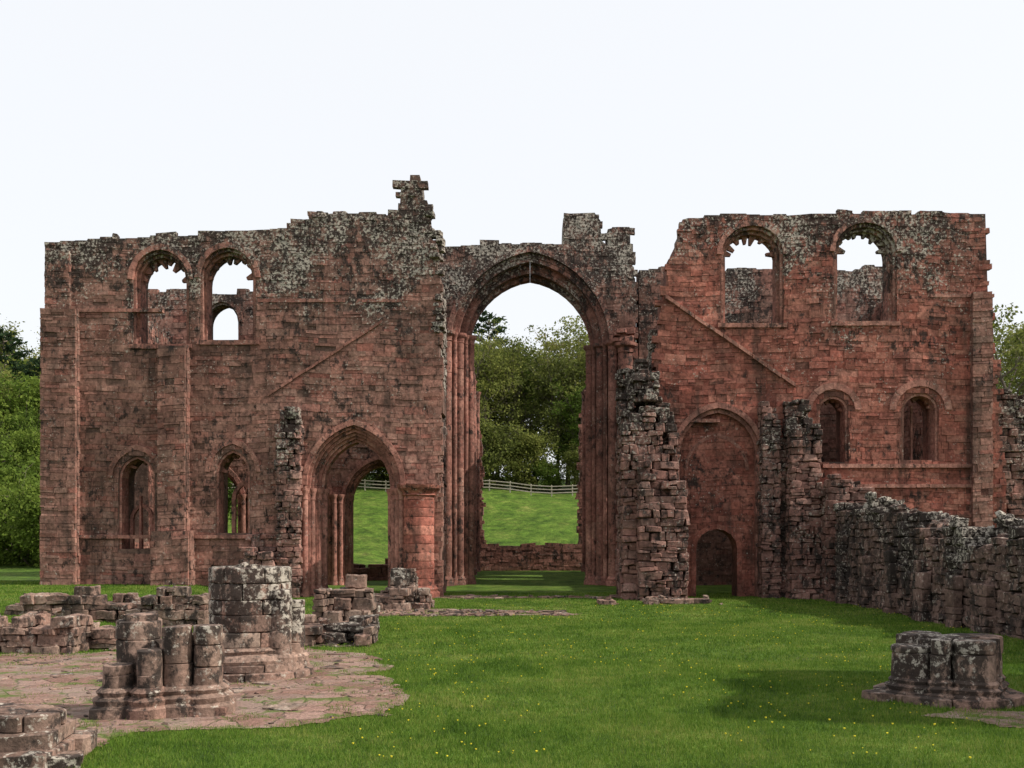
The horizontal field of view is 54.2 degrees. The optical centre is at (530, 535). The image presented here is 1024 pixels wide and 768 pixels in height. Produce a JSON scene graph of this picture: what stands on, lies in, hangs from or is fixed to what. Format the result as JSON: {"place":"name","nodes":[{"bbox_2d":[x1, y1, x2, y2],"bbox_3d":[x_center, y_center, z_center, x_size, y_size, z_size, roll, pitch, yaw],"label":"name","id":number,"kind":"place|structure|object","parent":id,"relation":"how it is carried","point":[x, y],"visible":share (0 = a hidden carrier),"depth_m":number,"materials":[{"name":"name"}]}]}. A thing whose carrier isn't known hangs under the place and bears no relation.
{"place":"outdoors","nodes":[
{"label":"outdoors","id":0,"kind":"place"},
{"bbox_2d":[0,649,413,752],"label":"stone paving","id":1,"kind":"structure","parent":0,"point":[319,701],"depth_m":15.91,"materials":[{"name":"brown stone"}]},
{"bbox_2d":[88,614,235,719],"bbox_3d":[-5.170,1.844,14.223,1.969,1.447,1.502,0,0,0],"label":"clustered pillar base","id":2,"kind":"object","parent":1,"relation":"on","point":[148,676],"visible":1,"depth_m":13.84,"materials":[{"name":"stone"}]},
{"bbox_2d":[0,475,1023,767],"bbox_3d":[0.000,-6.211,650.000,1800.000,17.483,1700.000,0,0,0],"label":"ground","id":3,"kind":"structure","parent":0,"point":[516,517],"depth_m":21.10,"materials":[{"name":"green plant"}]},
{"bbox_2d":[2,369,24,408],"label":"deciduous tree","id":4,"kind":"object","parent":3,"relation":"on","point":[11,380],"visible":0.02,"depth_m":81.24,"materials":[{"name":"green plant"}]},
{"bbox_2d":[0,359,36,426],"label":"deciduous tree","id":5,"kind":"object","parent":3,"relation":"on","point":[7,373],"visible":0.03,"depth_m":79.56,"materials":[{"name":"green plant"}]},
{"bbox_2d":[0,327,38,389],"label":"conifer tree","id":6,"kind":"object","parent":3,"relation":"on","point":[16,367],"visible":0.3,"depth_m":91.78,"materials":[{"name":"green plant"}]},
{"bbox_2d":[0,457,39,566],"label":"bush","id":7,"kind":"object","parent":3,"relation":"on","point":[7,551],"visible":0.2,"depth_m":64.46,"materials":[{"name":"green plant"}]},
{"bbox_2d":[0,393,39,452],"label":"deciduous tree","id":8,"kind":"object","parent":3,"relation":"on","point":[26,422],"visible":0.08,"depth_m":74.24,"materials":[{"name":"green plant"}]},
{"bbox_2d":[0,462,39,565],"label":"bush","id":9,"kind":"object","parent":3,"relation":"on","point":[5,471],"visible":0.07,"depth_m":66.12,"materials":[{"name":"green plant"}]},
{"bbox_2d":[0,464,40,567],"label":"bush","id":10,"kind":"object","parent":3,"relation":"on","point":[29,518],"visible":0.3,"depth_m":60.31,"materials":[{"name":"green plant"}]},
{"bbox_2d":[0,366,40,438],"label":"deciduous tree","id":11,"kind":"object","parent":3,"relation":"on","point":[28,386],"visible":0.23,"depth_m":76.73,"materials":[{"name":"green plant"}]},
{"bbox_2d":[0,416,40,481],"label":"deciduous tree","id":12,"kind":"object","parent":3,"relation":"on","point":[31,440],"visible":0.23,"depth_m":70.30,"materials":[{"name":"green plant"}]},
{"bbox_2d":[0,440,40,477],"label":"bush","id":13,"kind":"object","parent":3,"relation":"on","point":[5,456],"visible":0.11,"depth_m":68.30,"materials":[{"name":"green plant"}]},
{"bbox_2d":[14,357,39,386],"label":"conifer tree","id":14,"kind":"object","parent":3,"relation":"on","point":[36,362],"visible":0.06,"depth_m":89.15,"materials":[{"name":"green plant"}]},
{"bbox_2d":[0,701,100,767],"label":"pier base remains","id":15,"kind":"object","parent":3,"relation":"on","point":[39,735],"visible":1,"depth_m":10.71,"materials":[{"name":"stone"}]},
{"bbox_2d":[0,609,101,653],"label":"stone wall","id":16,"kind":"structure","parent":3,"relation":"on","point":[27,631],"depth_m":21.36,"materials":[{"name":"stone"}]},
{"bbox_2d":[89,618,121,649],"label":"stone wall","id":17,"kind":"structure","parent":3,"relation":"on","point":[103,638],"depth_m":21.99,"materials":[{"name":"stone"}]},
{"bbox_2d":[5,582,209,625],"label":"stone wall","id":18,"kind":"structure","parent":3,"relation":"on","point":[178,603],"depth_m":27.62,"materials":[{"name":"stone"}]},
{"bbox_2d":[228,480,237,526],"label":"deciduous tree","id":19,"kind":"object","parent":3,"relation":"on","point":[230,495],"visible":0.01,"depth_m":77.75,"materials":[{"name":"green plant"}]},
{"bbox_2d":[208,563,313,682],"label":"ruined pillar","id":20,"kind":"structure","parent":3,"relation":"on","point":[257,612],"depth_m":17.38,"materials":[{"name":"stone"}]},
{"bbox_2d":[0,594,595,736],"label":"loose stones","id":21,"kind":"object","parent":3,"relation":"on","point":[346,714],"visible":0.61,"depth_m":17.64,"materials":[{"name":"stone"}]},
{"bbox_2d":[311,576,382,631],"bbox_3d":[-4.792,1.895,26.482,1.795,1.704,2.583,0,0,0],"label":"fallen masonry","id":22,"kind":"object","parent":3,"relation":"on","point":[352,605],"visible":0.62,"depth_m":26.10,"materials":[{"name":"stone"}]},
{"bbox_2d":[304,609,394,646],"bbox_3d":[-4.698,2.233,23.154,2.968,1.034,1.464,0,0,0],"label":"fallen masonry","id":23,"kind":"object","parent":3,"relation":"on","point":[318,632],"visible":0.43,"depth_m":22.91,"materials":[{"name":"stone"}]},
{"bbox_2d":[231,479,578,495],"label":"wooden fence","id":24,"kind":"object","parent":3,"relation":"on","point":[489,487],"visible":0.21,"depth_m":105.90,"materials":[{"name":"grey wood"}]},
{"bbox_2d":[373,586,439,610],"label":"fallen masonry","id":25,"kind":"structure","parent":3,"relation":"on","point":[392,598],"depth_m":33.22,"materials":[{"name":"stone"}]},
{"bbox_2d":[390,563,418,597],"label":"broken pier","id":26,"kind":"structure","parent":25,"relation":"on","point":[407,580],"depth_m":33.69,"materials":[{"name":"stone"}]},
{"bbox_2d":[379,609,586,616],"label":"loose stones","id":27,"kind":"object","parent":3,"relation":"on","point":[444,613],"depth_m":31.98,"materials":[{"name":"grey stone"}]},
{"bbox_2d":[473,310,510,475],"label":"pine tree","id":28,"kind":"object","parent":3,"relation":"on","point":[488,325],"visible":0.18,"depth_m":132.33,"materials":[{"name":"green plant"}]},
{"bbox_2d":[0,313,1023,491],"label":"distant trees","id":29,"kind":"object","parent":3,"relation":"on","point":[527,386],"visible":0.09,"depth_m":112.14,"materials":[{"name":"green plant"}]},
{"bbox_2d":[39,173,1006,600],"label":"ruined abbey","id":30,"kind":"structure","parent":3,"relation":"on","point":[743,431],"depth_m":40.97,"materials":[{"name":"brown stone"}]},
{"bbox_2d":[440,595,617,597],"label":"worn path","id":31,"kind":"structure","parent":3,"relation":"on","point":[612,596],"depth_m":40.92,"materials":[{"name":"brown soil"}]},
{"bbox_2d":[590,598,617,604],"bbox_3d":[2.671,2.506,36.591,1.007,0.458,0.727,0,0,0],"label":"fallen masonry","id":32,"kind":"object","parent":3,"relation":"on","point":[608,601],"visible":0.62,"depth_m":36.37,"materials":[{"name":"stone"}]},
{"bbox_2d":[340,604,979,761],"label":"dandelions","id":33,"kind":"object","parent":3,"relation":"on","point":[642,667],"visible":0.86,"depth_m":17.09,"materials":[{"name":"yellow plant"}]},
{"bbox_2d":[642,593,711,604],"bbox_3d":[5.395,2.443,36.956,2.532,0.610,1.275,0,0,0],"label":"fallen masonry","id":34,"kind":"object","parent":3,"relation":"on","point":[688,599],"visible":0.59,"depth_m":36.62,"materials":[{"name":"stone"}]},
{"bbox_2d":[861,630,1023,709],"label":"clustered pillar base","id":35,"kind":"object","parent":3,"relation":"on","point":[940,670],"visible":0.97,"depth_m":14.87,"materials":[{"name":"stone"}]},
{"bbox_2d":[912,709,1023,728],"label":"worn path","id":36,"kind":"structure","parent":3,"relation":"on","point":[983,719],"depth_m":13.72,"materials":[{"name":"brown soil"}]},
{"bbox_2d":[992,303,1023,396],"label":"birch tree","id":37,"kind":"object","parent":3,"relation":"on","point":[997,342],"visible":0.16,"depth_m":69.71,"materials":[{"name":"green plant"}]},
{"bbox_2d":[993,305,1023,400],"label":"deciduous tree","id":38,"kind":"object","parent":3,"relation":"on","point":[1006,338],"visible":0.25,"depth_m":76.02,"materials":[{"name":"green plant"}]},
{"bbox_2d":[0,0,1023,479],"label":"sky","id":39,"kind":"structure","parent":0,"point":[119,118],"materials":[{"name":"white"}]},
{"bbox_2d":[832,493,1023,639],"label":"ruined nave wall","id":40,"kind":"structure","parent":0,"point":[958,569],"depth_m":29.20,"materials":[{"name":"grey stone"}]},
{"bbox_2d":[997,393,1023,522],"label":"ruined stone wall","id":41,"kind":"structure","parent":0,"point":[1011,424],"depth_m":42.02,"materials":[{"name":"stone"}]}
]}

